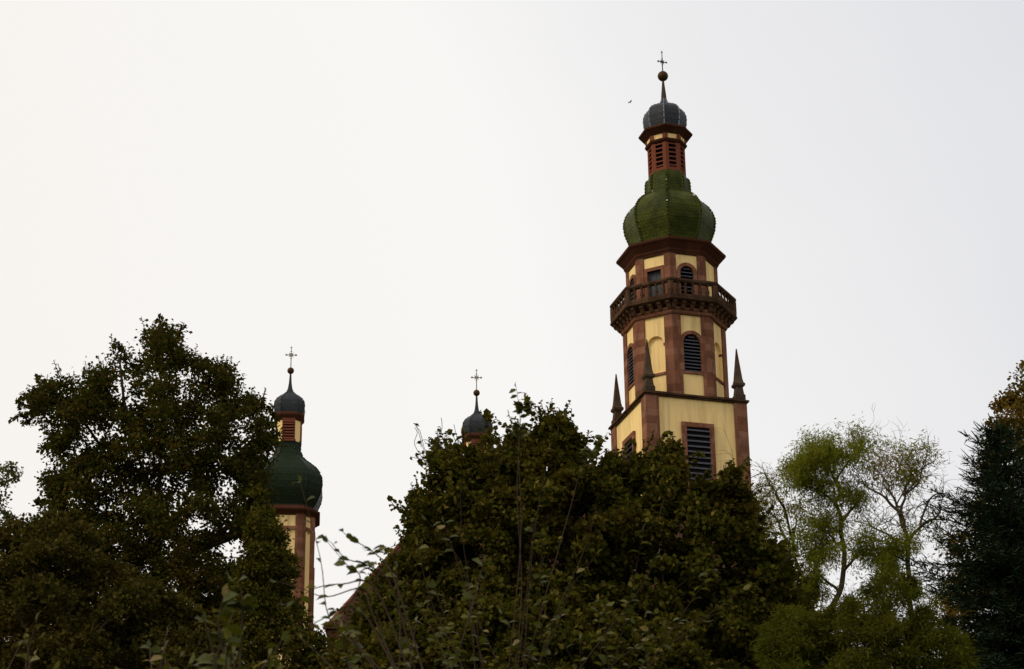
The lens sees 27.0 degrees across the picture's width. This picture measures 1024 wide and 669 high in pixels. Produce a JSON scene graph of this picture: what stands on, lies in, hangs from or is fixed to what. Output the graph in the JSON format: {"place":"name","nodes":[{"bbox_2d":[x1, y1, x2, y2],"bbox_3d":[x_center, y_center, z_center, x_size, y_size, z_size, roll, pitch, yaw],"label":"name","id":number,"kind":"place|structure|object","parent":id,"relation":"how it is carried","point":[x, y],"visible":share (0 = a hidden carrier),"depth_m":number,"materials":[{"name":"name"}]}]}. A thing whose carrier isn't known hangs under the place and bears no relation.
{"place":"outdoors","nodes":[
{"label":"outdoors","id":0,"kind":"place"},
{"bbox_2d":[0,461,23,526],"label":"birch tree","id":1,"kind":"object","parent":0,"point":[4,483],"visible":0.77,"depth_m":75.68,"materials":[{"name":"green plant"}]},
{"bbox_2d":[8,612,184,668],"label":"leaved shrub","id":2,"kind":"object","parent":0,"point":[156,649],"visible":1,"depth_m":9.20,"materials":[{"name":"green plant"}]},
{"bbox_2d":[0,505,248,668],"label":"olive shrub","id":3,"kind":"object","parent":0,"point":[66,638],"visible":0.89,"depth_m":24.14,"materials":[{"name":"green plant"}]},
{"bbox_2d":[3,313,290,668],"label":"lime tree","id":4,"kind":"object","parent":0,"point":[80,409],"visible":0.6,"depth_m":49.75,"materials":[{"name":"green plant"}]},
{"bbox_2d":[186,571,293,668],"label":"leaved shrub","id":5,"kind":"object","parent":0,"point":[246,604],"visible":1,"depth_m":8.18,"materials":[{"name":"green plant"}]},
{"bbox_2d":[219,482,335,668],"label":"young tree","id":6,"kind":"object","parent":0,"point":[272,558],"visible":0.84,"depth_m":41.89,"materials":[{"name":"green plant"}]},
{"bbox_2d":[253,346,322,666],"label":"church tower","id":7,"kind":"structure","parent":0,"point":[289,466],"depth_m":133.87,"materials":[{"name":"green metal"}]},
{"bbox_2d":[282,418,294,440],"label":"lantern window","id":8,"kind":"structure","parent":7,"relation":"in","point":[288,424],"depth_m":136.59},
{"bbox_2d":[300,421,301,445],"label":"lantern window","id":9,"kind":"structure","parent":7,"relation":"in","point":[301,421],"depth_m":137.05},
{"bbox_2d":[312,568,314,628],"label":"arched window","id":10,"kind":"structure","parent":7,"relation":"in","point":[314,568],"depth_m":132.80,"materials":[{"name":"red stone"}]},
{"bbox_2d":[269,474,493,668],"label":"fruit tree","id":11,"kind":"object","parent":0,"point":[349,629],"visible":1,"depth_m":9.91,"materials":[{"name":"green plant"}]},
{"bbox_2d":[461,369,492,446],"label":"church tower","id":12,"kind":"structure","parent":0,"point":[473,423],"depth_m":141.22,"materials":[{"name":"grey metal"}]},
{"bbox_2d":[0,0,1023,658],"label":"sky","id":13,"kind":"structure","parent":0,"point":[409,198],"materials":[{"name":"white"}]},
{"bbox_2d":[307,578,717,668],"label":"leafy bush","id":14,"kind":"object","parent":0,"point":[685,654],"visible":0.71,"depth_m":18.05,"materials":[{"name":"green plant"}]},
{"bbox_2d":[323,508,736,640],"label":"church building","id":15,"kind":"structure","parent":0,"point":[328,630],"depth_m":83.96,"materials":[{"name":"beige paint"}]},
{"bbox_2d":[321,395,824,668],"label":"broadleaf tree","id":16,"kind":"object","parent":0,"point":[725,515],"visible":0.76,"depth_m":27.12,"materials":[{"name":"green plant"}]},
{"bbox_2d":[414,382,751,668],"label":"fruit tree","id":17,"kind":"object","parent":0,"point":[521,431],"visible":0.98,"depth_m":13.76,"materials":[{"name":"green plant"}]},
{"bbox_2d":[608,51,751,495],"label":"church tower","id":18,"kind":"structure","parent":0,"point":[673,316],"depth_m":117.30,"materials":[{"name":"beige paint"}]},
{"bbox_2d":[622,431,635,486],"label":"window","id":19,"kind":"structure","parent":18,"relation":"in","point":[632,435],"depth_m":115.79,"materials":[{"name":"red stone"}]},
{"bbox_2d":[626,343,634,387],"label":"arched window","id":20,"kind":"structure","parent":18,"relation":"in","point":[630,360],"depth_m":118.06,"materials":[{"name":"red stone"}]},
{"bbox_2d":[628,274,635,300],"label":"arched window","id":21,"kind":"structure","parent":18,"relation":"in","point":[632,281],"depth_m":119.86,"materials":[{"name":"red stone"}]},
{"bbox_2d":[647,145,652,177],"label":"lantern window","id":22,"kind":"structure","parent":18,"relation":"in","point":[650,155],"depth_m":123.24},
{"bbox_2d":[644,265,664,297],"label":"door","id":23,"kind":"structure","parent":18,"relation":"in","point":[657,275],"depth_m":118.49,"materials":[{"name":"red stone"}]},
{"bbox_2d":[652,141,665,171],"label":"lantern window","id":24,"kind":"structure","parent":18,"relation":"in","point":[654,148],"depth_m":122.61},
{"bbox_2d":[665,141,679,169],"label":"lantern window","id":25,"kind":"structure","parent":18,"relation":"in","point":[667,147],"depth_m":122.55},
{"bbox_2d":[679,143,685,175],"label":"lantern window","id":26,"kind":"structure","parent":18,"relation":"in","point":[681,151],"depth_m":123.06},
{"bbox_2d":[676,262,697,294],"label":"arched window","id":27,"kind":"structure","parent":18,"relation":"in","point":[686,270],"depth_m":118.29,"materials":[{"name":"red stone"}]},
{"bbox_2d":[680,330,705,371],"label":"arched window","id":28,"kind":"structure","parent":18,"relation":"in","point":[692,351],"depth_m":116.26,"materials":[{"name":"black wood"}]},
{"bbox_2d":[681,421,716,491],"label":"window","id":29,"kind":"structure","parent":18,"relation":"in","point":[695,436],"depth_m":113.79,"materials":[{"name":"black wood"}]},
{"bbox_2d":[717,418,831,660],"bbox_3d":[7.859,13.595,58.995,2.500,23.694,5.561,-17,-28,34],"label":"curly willow","id":30,"kind":"object","parent":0,"point":[784,513],"visible":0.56,"depth_m":62.66,"materials":[{"name":"green plant"}]},
{"bbox_2d":[768,405,902,610],"bbox_3d":[9.297,12.859,57.229,4.023,23.653,3.639,-10,-24,20],"label":"curly willow","id":31,"kind":"object","parent":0,"point":[826,456],"visible":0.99,"depth_m":60.48,"materials":[{"name":"green plant"}]},
{"bbox_2d":[745,563,980,668],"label":"feathery shrub","id":32,"kind":"object","parent":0,"point":[879,631],"visible":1,"depth_m":21.13,"materials":[{"name":"green plant"}]},
{"bbox_2d":[837,419,970,616],"bbox_3d":[11.598,13.114,56.647,4.214,22.682,3.007,13,-26,-29],"label":"curly willow","id":33,"kind":"object","parent":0,"point":[885,557],"visible":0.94,"depth_m":59.70,"materials":[{"name":"green plant"}]},
{"bbox_2d":[892,413,1023,668],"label":"spruce tree","id":34,"kind":"object","parent":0,"point":[1003,559],"visible":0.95,"depth_m":43.02,"materials":[{"name":"green plant"}]},
{"bbox_2d":[932,360,1023,654],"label":"russet tree","id":35,"kind":"object","parent":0,"point":[1014,403],"visible":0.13,"depth_m":57.63,"materials":[{"name":"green plant"}]}
]}

